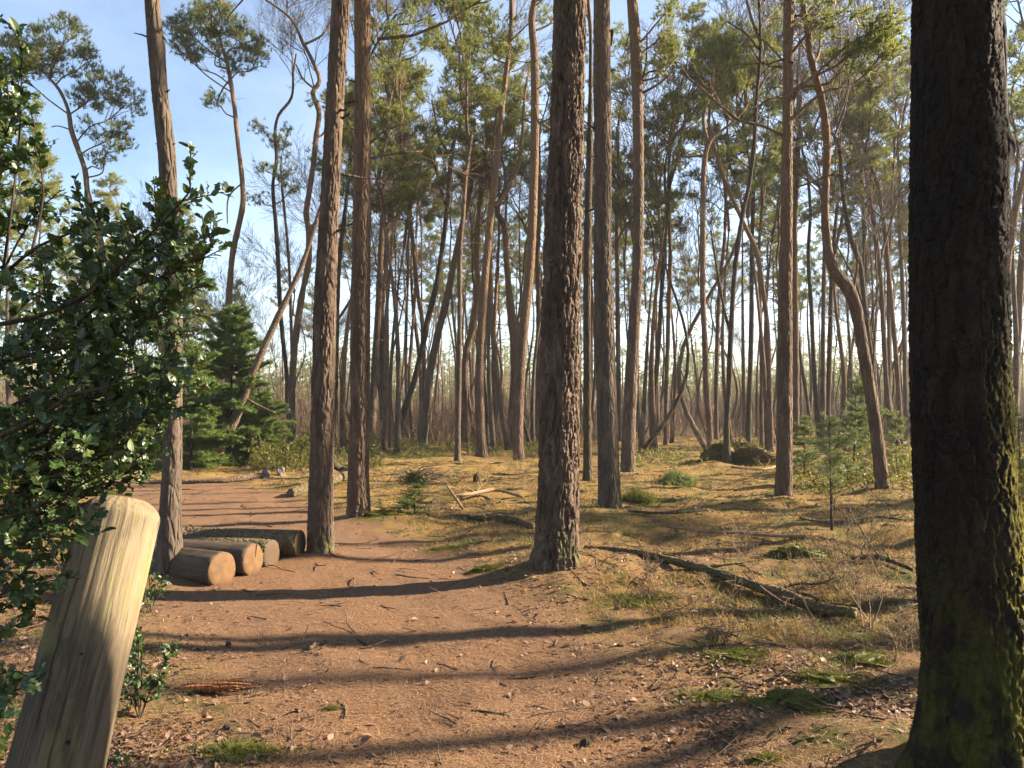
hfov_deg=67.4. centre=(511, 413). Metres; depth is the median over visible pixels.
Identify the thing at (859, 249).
bare tree
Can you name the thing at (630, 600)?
moss cushion
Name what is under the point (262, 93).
sky
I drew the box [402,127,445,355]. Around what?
pine tree
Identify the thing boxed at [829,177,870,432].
pine tree
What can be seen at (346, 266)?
pine tree
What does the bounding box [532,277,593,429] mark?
bare tree
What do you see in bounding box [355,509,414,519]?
moss cushion
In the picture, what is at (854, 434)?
young pine
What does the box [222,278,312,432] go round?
bare tree
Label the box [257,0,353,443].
pine tree
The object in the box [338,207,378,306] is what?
pine tree
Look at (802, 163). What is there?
pine tree
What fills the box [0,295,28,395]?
pine tree
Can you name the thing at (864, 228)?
thin tree
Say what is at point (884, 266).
pine tree
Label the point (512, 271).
pine tree
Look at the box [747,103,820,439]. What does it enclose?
pine tree
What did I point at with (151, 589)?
holly seedling
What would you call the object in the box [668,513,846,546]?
fallen branch
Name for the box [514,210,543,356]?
pine tree
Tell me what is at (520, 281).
pine tree
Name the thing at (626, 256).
pine tree
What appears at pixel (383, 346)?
pine tree
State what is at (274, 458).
bilberry cover
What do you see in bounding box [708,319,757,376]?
bare tree
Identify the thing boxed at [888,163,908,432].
pine tree
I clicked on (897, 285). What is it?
pine tree
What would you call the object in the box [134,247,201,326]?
bare tree
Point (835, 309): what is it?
pine tree
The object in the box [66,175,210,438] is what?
bare tree
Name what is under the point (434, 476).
brushwood heap
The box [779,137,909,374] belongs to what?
pine tree
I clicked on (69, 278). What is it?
pine tree
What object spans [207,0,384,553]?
pine tree
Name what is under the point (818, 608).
fallen log
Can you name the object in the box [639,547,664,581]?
bare sapling
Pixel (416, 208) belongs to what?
bare tree
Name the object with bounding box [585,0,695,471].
pine tree
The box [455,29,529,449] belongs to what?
pine tree
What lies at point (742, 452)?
root mound
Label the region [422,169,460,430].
pine tree
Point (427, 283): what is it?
pine tree
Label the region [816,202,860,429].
pine tree
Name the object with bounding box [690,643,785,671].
moss cushion
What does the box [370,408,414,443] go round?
bare sapling
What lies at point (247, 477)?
fallen log
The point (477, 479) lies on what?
tree stump
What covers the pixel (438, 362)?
pine tree
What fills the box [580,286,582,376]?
pine tree
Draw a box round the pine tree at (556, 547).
[527,0,586,571]
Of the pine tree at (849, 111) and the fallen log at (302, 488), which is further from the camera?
the pine tree at (849, 111)
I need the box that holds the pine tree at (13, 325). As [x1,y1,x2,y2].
[0,300,34,383]
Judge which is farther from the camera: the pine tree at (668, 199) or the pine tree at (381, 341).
the pine tree at (381, 341)
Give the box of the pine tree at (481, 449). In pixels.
[460,0,552,457]
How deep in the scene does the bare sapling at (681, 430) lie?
26.45 m
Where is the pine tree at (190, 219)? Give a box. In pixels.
[135,197,196,421]
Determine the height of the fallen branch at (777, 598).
0.785 m
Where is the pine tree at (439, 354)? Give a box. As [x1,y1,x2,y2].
[426,272,444,422]
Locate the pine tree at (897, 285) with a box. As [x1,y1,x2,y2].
[886,262,907,393]
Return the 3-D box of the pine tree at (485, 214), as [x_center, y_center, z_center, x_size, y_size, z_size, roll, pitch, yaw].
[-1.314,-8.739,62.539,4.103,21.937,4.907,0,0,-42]
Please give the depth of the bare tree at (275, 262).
33.48 m
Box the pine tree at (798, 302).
[771,271,805,342]
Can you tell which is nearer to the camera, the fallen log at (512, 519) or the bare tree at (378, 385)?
the fallen log at (512, 519)
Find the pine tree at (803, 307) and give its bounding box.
[770,281,807,331]
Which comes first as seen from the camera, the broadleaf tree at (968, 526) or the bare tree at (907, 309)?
the broadleaf tree at (968, 526)
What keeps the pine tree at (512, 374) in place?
on the ground at (888, 753)
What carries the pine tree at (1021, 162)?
on the ground at (888, 753)
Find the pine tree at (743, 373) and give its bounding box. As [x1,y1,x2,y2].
[722,148,770,435]
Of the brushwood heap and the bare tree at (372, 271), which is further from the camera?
the bare tree at (372, 271)
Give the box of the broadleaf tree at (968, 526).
[894,0,1023,767]
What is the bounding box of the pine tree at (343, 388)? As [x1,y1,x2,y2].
[303,70,431,451]
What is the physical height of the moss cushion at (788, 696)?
0.134 m
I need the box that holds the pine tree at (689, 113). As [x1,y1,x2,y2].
[645,80,708,438]
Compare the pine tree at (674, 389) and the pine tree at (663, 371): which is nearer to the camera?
the pine tree at (674, 389)
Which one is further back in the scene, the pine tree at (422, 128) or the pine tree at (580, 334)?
the pine tree at (580, 334)
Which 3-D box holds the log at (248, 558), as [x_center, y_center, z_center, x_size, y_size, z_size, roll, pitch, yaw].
[-3.539,1.496,8.122,1.916,0.339,0.340,0,0,18]
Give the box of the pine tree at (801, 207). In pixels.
[745,162,808,437]
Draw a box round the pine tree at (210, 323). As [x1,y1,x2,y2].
[188,302,235,428]
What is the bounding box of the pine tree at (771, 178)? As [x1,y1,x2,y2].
[666,124,781,443]
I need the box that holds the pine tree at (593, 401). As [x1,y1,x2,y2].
[582,27,624,433]
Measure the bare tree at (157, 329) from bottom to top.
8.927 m
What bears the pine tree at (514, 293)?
on the ground at (888, 753)
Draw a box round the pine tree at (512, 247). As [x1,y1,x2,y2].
[500,226,525,318]
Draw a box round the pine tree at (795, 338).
[763,0,849,444]
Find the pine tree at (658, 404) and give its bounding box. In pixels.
[644,182,673,434]
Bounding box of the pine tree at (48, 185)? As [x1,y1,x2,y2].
[0,148,88,420]
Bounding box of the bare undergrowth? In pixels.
[0,364,1023,447]
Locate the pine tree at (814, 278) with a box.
[798,246,819,423]
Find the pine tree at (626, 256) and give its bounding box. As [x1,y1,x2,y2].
[612,228,654,358]
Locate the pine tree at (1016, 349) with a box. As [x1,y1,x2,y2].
[1007,18,1023,436]
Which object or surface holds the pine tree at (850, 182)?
on the ground at (888, 753)
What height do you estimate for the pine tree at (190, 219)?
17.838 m
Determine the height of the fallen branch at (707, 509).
0.824 m
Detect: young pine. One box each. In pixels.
[775,415,826,473]
[808,410,861,530]
[813,398,889,477]
[833,372,891,451]
[883,409,911,472]
[1015,404,1023,496]
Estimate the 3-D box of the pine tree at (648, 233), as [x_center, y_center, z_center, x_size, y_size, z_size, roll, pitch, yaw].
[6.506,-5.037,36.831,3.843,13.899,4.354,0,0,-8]
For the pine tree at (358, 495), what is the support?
on the ground at (888, 753)
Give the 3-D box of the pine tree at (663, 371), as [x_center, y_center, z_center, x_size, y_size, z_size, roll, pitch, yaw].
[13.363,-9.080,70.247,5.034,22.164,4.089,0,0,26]
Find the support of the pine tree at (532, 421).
on the ground at (888, 753)
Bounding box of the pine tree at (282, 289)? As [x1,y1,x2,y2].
[264,267,292,420]
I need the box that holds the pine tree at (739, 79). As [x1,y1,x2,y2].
[644,1,782,448]
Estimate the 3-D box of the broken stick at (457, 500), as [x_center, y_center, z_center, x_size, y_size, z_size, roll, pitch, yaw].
[-0.940,1.375,12.598,0.043,0.358,0.595,0,0,-31]
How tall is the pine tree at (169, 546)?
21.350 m
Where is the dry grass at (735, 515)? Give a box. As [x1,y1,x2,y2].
[0,441,1023,651]
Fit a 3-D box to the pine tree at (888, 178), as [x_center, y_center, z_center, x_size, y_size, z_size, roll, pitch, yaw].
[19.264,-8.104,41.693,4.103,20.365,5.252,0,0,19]
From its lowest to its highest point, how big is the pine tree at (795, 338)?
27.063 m
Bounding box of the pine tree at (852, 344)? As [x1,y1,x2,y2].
[838,236,874,401]
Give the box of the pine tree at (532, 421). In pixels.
[520,153,584,446]
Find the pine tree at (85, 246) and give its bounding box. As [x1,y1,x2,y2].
[77,245,96,288]
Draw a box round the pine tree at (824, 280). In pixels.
[795,55,866,442]
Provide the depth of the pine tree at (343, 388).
29.43 m
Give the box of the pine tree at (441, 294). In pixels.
[423,260,464,423]
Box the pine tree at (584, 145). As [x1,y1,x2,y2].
[581,112,593,430]
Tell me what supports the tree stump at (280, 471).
on the ground at (888, 753)
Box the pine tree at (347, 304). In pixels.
[310,78,395,442]
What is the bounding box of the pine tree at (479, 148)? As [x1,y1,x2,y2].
[455,102,523,372]
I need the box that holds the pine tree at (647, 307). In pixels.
[640,281,673,415]
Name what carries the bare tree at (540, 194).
on the ground at (888, 753)
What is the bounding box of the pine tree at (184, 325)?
[154,282,208,360]
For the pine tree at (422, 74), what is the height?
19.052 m
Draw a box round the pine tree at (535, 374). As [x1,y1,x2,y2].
[525,262,542,393]
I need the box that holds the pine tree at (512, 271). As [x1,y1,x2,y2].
[510,247,540,416]
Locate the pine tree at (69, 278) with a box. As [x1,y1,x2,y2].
[49,254,78,283]
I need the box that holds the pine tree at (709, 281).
[695,262,731,401]
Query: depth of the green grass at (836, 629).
7.49 m
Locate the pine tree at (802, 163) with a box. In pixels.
[745,100,816,443]
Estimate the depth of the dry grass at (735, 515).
9.24 m
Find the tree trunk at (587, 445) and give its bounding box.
[582,0,592,480]
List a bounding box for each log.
[146,473,262,483]
[150,544,235,584]
[155,538,262,574]
[157,526,305,556]
[182,536,279,566]
[286,471,347,497]
[334,460,347,471]
[461,505,535,528]
[583,521,891,618]
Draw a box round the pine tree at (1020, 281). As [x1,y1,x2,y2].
[1009,51,1023,445]
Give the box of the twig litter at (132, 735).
[0,457,1018,767]
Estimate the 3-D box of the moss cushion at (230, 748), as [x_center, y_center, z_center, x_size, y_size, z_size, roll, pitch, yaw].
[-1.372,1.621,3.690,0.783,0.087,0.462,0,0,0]
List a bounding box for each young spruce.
[107,376,162,467]
[136,338,245,469]
[182,302,296,467]
[224,386,307,464]
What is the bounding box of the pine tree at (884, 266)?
[858,139,909,430]
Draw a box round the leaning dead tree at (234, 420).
[215,206,319,464]
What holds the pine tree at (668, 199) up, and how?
on the ground at (888, 753)
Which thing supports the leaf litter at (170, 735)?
on the ground at (888, 753)
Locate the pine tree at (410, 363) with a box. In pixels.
[398,127,456,438]
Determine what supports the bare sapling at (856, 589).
on the ground at (888, 753)
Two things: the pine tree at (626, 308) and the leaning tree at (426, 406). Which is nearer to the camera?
the leaning tree at (426, 406)
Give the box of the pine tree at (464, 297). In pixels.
[440,271,472,390]
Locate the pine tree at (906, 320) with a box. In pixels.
[879,174,910,437]
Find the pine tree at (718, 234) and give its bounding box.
[695,195,738,435]
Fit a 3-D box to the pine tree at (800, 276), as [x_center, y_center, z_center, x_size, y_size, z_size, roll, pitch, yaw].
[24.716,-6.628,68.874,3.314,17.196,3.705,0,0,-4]
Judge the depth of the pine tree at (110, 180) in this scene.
60.68 m
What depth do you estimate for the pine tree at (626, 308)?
82.83 m
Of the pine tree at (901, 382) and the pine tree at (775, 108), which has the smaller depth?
the pine tree at (775, 108)
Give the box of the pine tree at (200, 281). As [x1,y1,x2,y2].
[190,263,208,323]
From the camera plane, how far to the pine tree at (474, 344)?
90.63 m
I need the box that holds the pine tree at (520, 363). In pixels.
[486,0,592,461]
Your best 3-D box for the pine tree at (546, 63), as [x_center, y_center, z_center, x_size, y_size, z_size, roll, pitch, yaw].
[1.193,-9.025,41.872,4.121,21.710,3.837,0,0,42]
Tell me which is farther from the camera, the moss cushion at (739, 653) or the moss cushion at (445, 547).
the moss cushion at (445, 547)
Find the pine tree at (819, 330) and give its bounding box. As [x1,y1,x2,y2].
[799,257,843,406]
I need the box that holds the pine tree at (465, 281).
[452,266,474,342]
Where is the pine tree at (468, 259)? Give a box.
[452,197,502,343]
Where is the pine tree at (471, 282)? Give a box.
[462,243,479,340]
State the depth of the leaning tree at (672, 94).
30.41 m
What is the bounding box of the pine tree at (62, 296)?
[57,277,88,304]
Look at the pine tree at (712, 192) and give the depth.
38.41 m
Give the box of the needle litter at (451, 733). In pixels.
[0,505,919,767]
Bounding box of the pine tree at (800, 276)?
[771,253,806,355]
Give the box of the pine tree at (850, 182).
[847,138,909,371]
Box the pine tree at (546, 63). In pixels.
[507,50,552,438]
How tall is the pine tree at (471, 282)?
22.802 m
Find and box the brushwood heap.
[386,461,466,485]
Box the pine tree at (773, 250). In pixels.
[745,209,806,433]
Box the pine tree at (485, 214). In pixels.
[468,190,522,354]
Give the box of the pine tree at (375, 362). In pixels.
[350,0,433,444]
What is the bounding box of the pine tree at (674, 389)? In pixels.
[632,145,689,443]
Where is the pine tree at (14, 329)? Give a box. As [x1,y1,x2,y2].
[0,277,37,430]
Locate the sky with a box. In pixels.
[0,0,1023,411]
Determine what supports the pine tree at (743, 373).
on the ground at (888, 753)
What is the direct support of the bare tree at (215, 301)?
on the ground at (888, 753)
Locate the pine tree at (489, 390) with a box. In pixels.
[434,93,529,449]
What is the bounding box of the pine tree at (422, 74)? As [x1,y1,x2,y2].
[342,0,442,451]
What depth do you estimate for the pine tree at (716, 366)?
44.95 m
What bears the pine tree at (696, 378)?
on the ground at (888, 753)
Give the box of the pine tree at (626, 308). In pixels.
[614,286,641,336]
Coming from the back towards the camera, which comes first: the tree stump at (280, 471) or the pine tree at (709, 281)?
the pine tree at (709, 281)
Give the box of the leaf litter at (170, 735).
[0,465,919,767]
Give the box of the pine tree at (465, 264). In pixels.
[462,237,482,349]
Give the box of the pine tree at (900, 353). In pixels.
[893,232,908,426]
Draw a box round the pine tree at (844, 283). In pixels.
[711,0,910,489]
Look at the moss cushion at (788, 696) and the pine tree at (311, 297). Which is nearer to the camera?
the moss cushion at (788, 696)
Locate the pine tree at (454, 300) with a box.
[439,262,468,396]
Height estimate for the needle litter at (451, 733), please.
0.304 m
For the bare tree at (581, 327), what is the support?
on the ground at (888, 753)
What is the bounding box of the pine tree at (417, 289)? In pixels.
[374,47,425,400]
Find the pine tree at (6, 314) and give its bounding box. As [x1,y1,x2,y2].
[0,97,47,427]
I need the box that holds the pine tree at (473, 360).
[464,242,482,404]
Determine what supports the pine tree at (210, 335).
on the ground at (888, 753)
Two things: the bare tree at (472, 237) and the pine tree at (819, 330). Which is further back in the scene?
the pine tree at (819, 330)
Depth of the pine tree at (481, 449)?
27.40 m
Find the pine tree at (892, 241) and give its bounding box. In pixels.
[886,194,908,319]
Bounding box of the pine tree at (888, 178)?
[831,65,910,437]
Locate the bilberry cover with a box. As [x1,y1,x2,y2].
[90,426,1023,516]
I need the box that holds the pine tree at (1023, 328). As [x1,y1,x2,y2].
[1015,266,1023,394]
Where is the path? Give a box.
[20,475,723,767]
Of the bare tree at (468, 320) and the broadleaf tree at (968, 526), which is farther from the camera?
the bare tree at (468, 320)
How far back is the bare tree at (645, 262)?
58.51 m
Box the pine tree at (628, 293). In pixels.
[592,194,642,431]
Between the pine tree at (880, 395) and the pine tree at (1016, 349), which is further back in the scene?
the pine tree at (880, 395)
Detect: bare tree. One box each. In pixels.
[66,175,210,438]
[118,278,199,355]
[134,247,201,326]
[183,256,250,380]
[191,237,287,438]
[195,293,262,381]
[222,217,339,446]
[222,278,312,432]
[243,55,459,440]
[249,316,276,391]
[250,331,280,358]
[254,313,311,400]
[271,306,313,361]
[276,187,432,417]
[287,115,445,418]
[302,182,436,421]
[310,121,459,444]
[312,299,371,427]
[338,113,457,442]
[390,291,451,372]
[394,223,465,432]
[417,120,548,448]
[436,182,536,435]
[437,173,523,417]
[442,121,585,446]
[451,295,505,389]
[494,152,585,275]
[529,0,774,453]
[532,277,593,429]
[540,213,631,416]
[579,325,582,344]
[580,285,647,430]
[580,292,629,322]
[581,254,643,301]
[582,86,697,341]
[612,175,680,434]
[645,224,715,435]
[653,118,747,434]
[663,256,771,427]
[667,204,772,421]
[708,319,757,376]
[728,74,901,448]
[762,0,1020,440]
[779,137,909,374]
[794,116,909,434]
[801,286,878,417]
[802,201,908,393]
[804,230,907,403]
[814,289,879,342]
[848,103,1023,261]
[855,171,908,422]
[877,297,908,407]
[1009,103,1023,260]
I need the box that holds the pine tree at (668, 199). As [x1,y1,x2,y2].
[583,122,688,453]
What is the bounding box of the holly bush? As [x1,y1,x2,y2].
[0,14,237,754]
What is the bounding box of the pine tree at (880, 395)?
[850,234,886,413]
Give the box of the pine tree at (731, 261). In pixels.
[710,233,745,353]
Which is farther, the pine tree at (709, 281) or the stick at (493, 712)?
the pine tree at (709, 281)
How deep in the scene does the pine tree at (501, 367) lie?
58.87 m
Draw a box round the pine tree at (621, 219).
[581,138,632,447]
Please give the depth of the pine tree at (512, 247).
76.67 m
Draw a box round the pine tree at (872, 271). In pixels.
[831,138,908,423]
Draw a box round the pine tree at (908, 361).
[904,259,909,383]
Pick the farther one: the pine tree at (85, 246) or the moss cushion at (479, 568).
the pine tree at (85, 246)
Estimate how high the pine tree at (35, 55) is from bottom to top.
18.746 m
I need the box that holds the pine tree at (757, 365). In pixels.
[731,191,798,435]
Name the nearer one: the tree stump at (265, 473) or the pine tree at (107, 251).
the tree stump at (265, 473)
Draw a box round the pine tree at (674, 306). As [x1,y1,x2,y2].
[659,262,707,417]
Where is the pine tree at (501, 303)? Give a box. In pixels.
[493,283,507,355]
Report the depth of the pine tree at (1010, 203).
50.51 m
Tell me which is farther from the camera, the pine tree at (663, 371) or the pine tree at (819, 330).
the pine tree at (819, 330)
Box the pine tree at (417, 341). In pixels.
[398,142,438,437]
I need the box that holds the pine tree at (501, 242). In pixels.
[483,204,514,428]
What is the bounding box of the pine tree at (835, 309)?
[795,81,892,433]
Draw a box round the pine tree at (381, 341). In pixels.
[350,67,422,434]
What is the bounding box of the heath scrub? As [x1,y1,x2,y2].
[0,451,920,686]
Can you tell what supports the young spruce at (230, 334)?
on the ground at (888, 753)
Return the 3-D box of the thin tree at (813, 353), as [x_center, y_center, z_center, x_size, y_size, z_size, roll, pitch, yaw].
[14.451,-8.533,35.357,9.590,20.743,7.586,0,0,0]
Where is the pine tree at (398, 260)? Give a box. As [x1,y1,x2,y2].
[379,220,420,321]
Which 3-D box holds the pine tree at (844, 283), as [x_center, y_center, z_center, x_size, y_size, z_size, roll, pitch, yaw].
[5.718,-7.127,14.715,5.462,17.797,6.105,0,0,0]
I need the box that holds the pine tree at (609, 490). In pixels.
[583,0,621,508]
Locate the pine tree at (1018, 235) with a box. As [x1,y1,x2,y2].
[1015,209,1023,379]
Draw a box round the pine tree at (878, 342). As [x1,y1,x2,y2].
[858,285,895,425]
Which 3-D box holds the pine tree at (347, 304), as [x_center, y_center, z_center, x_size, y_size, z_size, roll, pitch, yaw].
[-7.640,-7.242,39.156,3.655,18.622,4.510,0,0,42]
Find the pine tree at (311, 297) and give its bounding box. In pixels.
[296,267,313,357]
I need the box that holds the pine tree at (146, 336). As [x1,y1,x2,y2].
[124,277,148,370]
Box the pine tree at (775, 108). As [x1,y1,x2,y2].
[724,27,803,448]
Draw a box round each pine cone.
[223,723,231,731]
[580,738,591,746]
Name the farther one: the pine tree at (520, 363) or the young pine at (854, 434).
the pine tree at (520, 363)
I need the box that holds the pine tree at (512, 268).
[500,235,523,299]
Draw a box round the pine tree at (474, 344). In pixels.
[466,256,482,393]
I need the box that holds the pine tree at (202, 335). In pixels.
[192,299,216,376]
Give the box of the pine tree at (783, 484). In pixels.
[650,0,910,495]
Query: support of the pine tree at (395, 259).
on the ground at (888, 753)
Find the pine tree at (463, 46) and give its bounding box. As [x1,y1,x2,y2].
[415,0,509,461]
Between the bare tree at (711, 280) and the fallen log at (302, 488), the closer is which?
the fallen log at (302, 488)
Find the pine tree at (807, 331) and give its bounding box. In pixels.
[799,225,822,414]
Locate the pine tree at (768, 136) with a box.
[698,32,781,450]
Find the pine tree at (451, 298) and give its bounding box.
[432,140,476,376]
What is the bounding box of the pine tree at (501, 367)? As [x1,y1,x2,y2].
[455,150,503,391]
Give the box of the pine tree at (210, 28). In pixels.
[162,0,271,424]
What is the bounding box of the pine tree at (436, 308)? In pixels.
[425,281,464,418]
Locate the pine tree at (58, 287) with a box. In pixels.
[50,249,72,397]
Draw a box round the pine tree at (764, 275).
[729,224,777,343]
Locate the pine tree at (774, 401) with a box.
[747,213,777,419]
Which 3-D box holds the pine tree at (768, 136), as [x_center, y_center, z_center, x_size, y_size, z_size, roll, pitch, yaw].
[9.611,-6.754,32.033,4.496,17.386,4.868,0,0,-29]
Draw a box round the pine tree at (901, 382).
[867,197,907,418]
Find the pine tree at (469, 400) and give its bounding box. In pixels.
[440,88,490,436]
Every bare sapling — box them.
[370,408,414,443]
[415,490,461,522]
[508,441,538,478]
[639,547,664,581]
[661,405,723,457]
[687,426,718,460]
[695,616,751,649]
[721,543,765,617]
[799,510,903,590]
[821,513,915,628]
[828,486,884,547]
[874,604,918,654]
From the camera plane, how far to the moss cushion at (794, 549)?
8.34 m
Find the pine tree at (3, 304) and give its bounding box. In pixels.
[0,250,66,390]
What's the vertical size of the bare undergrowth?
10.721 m
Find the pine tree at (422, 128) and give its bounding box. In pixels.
[349,103,468,447]
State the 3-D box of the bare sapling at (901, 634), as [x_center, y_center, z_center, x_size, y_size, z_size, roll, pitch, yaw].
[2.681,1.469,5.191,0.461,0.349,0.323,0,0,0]
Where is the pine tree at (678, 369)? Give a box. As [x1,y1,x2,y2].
[676,16,757,449]
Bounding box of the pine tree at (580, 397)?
[579,207,584,431]
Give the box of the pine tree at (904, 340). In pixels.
[871,48,910,438]
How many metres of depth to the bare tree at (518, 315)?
35.98 m
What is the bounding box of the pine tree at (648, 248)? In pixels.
[644,204,687,435]
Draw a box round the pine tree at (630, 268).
[626,246,647,379]
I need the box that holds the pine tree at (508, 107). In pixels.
[438,79,549,446]
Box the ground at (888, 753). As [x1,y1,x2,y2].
[0,413,1023,767]
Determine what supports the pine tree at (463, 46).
on the ground at (888, 753)
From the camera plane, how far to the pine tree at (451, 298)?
49.26 m
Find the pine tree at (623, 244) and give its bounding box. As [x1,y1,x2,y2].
[580,219,632,381]
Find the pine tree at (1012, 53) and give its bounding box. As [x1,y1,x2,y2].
[1004,0,1023,268]
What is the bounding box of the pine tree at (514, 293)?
[498,255,543,409]
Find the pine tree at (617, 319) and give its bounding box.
[611,20,648,441]
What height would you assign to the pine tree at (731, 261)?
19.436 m
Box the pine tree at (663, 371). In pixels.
[643,200,683,419]
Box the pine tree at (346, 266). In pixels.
[338,212,377,344]
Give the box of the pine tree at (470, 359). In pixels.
[424,178,488,434]
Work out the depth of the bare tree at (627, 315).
60.61 m
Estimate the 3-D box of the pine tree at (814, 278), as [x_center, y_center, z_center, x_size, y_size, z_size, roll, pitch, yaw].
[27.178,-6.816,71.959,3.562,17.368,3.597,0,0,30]
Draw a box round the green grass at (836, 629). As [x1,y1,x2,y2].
[0,441,919,762]
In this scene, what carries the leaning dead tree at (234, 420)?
on the ground at (888, 753)
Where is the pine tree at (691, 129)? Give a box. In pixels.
[642,85,707,450]
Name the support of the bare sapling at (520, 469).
on the ground at (888, 753)
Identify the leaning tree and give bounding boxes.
[373,0,552,442]
[416,0,497,444]
[661,12,774,452]
[769,133,813,438]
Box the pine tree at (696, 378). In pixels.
[677,246,699,425]
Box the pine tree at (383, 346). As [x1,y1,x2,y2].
[376,88,423,439]
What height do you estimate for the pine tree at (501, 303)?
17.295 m
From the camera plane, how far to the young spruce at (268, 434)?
24.10 m
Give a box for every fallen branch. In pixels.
[371,433,454,449]
[446,471,536,497]
[628,471,724,516]
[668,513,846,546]
[723,509,834,615]
[731,456,801,470]
[799,479,906,522]
[818,492,913,576]
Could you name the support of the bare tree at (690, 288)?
on the ground at (888, 753)
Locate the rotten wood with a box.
[177,679,259,692]
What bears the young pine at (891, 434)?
on the ground at (888, 753)
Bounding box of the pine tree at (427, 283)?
[417,242,456,364]
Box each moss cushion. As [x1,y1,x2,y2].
[160,733,307,767]
[321,704,344,710]
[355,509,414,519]
[418,540,492,553]
[465,562,518,573]
[587,588,709,613]
[642,685,765,713]
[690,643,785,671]
[718,684,863,718]
[730,541,846,560]
[740,747,794,767]
[774,662,895,694]
[790,649,914,671]
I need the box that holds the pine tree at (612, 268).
[592,149,630,369]
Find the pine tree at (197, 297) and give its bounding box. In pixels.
[162,246,219,364]
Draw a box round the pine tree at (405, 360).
[393,107,437,434]
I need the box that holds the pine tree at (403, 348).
[371,210,419,432]
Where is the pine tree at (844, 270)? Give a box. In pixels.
[819,250,860,419]
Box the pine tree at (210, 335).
[199,278,251,380]
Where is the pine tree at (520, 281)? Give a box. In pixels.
[499,123,540,412]
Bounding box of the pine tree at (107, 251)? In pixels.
[86,218,162,376]
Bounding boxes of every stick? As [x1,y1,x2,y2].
[306,638,325,650]
[356,639,369,645]
[446,485,463,509]
[471,709,509,715]
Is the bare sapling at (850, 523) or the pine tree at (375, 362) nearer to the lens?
the bare sapling at (850, 523)
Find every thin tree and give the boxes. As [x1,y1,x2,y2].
[220,0,330,403]
[269,120,295,435]
[304,0,452,446]
[611,0,798,449]
[684,0,853,442]
[687,0,840,463]
[722,4,910,443]
[724,0,911,402]
[782,23,909,417]
[799,30,909,439]
[835,26,903,445]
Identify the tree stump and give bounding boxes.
[261,462,269,477]
[277,466,284,475]
[473,473,480,482]
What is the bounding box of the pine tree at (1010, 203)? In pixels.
[1009,113,1023,295]
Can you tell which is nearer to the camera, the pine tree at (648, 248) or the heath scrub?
the heath scrub
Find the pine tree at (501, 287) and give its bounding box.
[492,273,517,404]
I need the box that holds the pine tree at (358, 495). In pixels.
[338,0,508,517]
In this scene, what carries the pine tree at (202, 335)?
on the ground at (888, 753)
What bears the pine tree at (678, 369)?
on the ground at (888, 753)
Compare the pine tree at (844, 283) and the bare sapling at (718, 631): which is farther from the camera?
the pine tree at (844, 283)
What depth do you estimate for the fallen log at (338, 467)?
19.57 m
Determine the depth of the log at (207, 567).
7.40 m
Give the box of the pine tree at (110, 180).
[54,172,126,287]
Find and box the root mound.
[687,437,775,465]
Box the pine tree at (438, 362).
[419,213,451,424]
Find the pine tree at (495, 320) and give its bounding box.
[480,77,527,438]
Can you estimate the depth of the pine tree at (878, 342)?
81.74 m
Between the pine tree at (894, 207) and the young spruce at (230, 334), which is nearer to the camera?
the young spruce at (230, 334)
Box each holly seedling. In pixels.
[106,749,133,767]
[119,625,180,718]
[141,558,171,612]
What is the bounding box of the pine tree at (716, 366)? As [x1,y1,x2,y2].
[692,75,759,439]
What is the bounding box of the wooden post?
[4,494,159,767]
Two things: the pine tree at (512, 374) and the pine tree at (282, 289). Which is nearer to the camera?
the pine tree at (512, 374)
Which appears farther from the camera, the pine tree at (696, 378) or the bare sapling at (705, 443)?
the pine tree at (696, 378)
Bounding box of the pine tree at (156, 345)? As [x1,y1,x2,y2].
[134,291,157,354]
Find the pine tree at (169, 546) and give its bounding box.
[134,0,242,573]
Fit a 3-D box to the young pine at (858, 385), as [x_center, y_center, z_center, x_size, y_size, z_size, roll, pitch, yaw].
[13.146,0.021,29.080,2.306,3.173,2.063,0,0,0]
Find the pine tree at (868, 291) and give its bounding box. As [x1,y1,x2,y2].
[851,258,882,380]
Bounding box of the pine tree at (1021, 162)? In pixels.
[1009,90,1023,440]
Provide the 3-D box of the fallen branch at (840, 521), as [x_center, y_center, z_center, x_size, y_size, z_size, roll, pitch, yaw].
[4.758,1.258,10.967,1.495,0.610,0.650,0,0,-9]
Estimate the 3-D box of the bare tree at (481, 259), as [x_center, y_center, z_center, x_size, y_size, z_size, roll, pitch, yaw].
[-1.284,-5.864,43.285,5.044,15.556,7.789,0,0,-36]
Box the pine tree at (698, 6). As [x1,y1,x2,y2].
[611,0,717,444]
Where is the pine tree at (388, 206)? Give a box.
[340,88,438,451]
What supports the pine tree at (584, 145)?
on the ground at (888, 753)
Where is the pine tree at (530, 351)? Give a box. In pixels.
[521,259,542,426]
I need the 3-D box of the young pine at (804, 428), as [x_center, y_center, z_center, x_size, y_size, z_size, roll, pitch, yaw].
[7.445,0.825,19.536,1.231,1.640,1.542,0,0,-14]
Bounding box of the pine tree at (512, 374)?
[488,56,544,434]
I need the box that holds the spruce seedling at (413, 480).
[389,469,439,518]
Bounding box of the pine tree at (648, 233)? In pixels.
[615,159,692,444]
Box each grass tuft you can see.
[621,485,661,505]
[653,466,702,486]
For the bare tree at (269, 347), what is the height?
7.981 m
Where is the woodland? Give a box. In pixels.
[0,315,1023,424]
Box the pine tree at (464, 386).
[438,0,544,447]
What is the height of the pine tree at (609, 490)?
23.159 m
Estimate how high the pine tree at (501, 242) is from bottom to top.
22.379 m
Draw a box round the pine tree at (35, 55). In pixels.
[0,8,147,291]
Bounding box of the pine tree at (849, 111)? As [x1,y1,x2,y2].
[821,20,910,445]

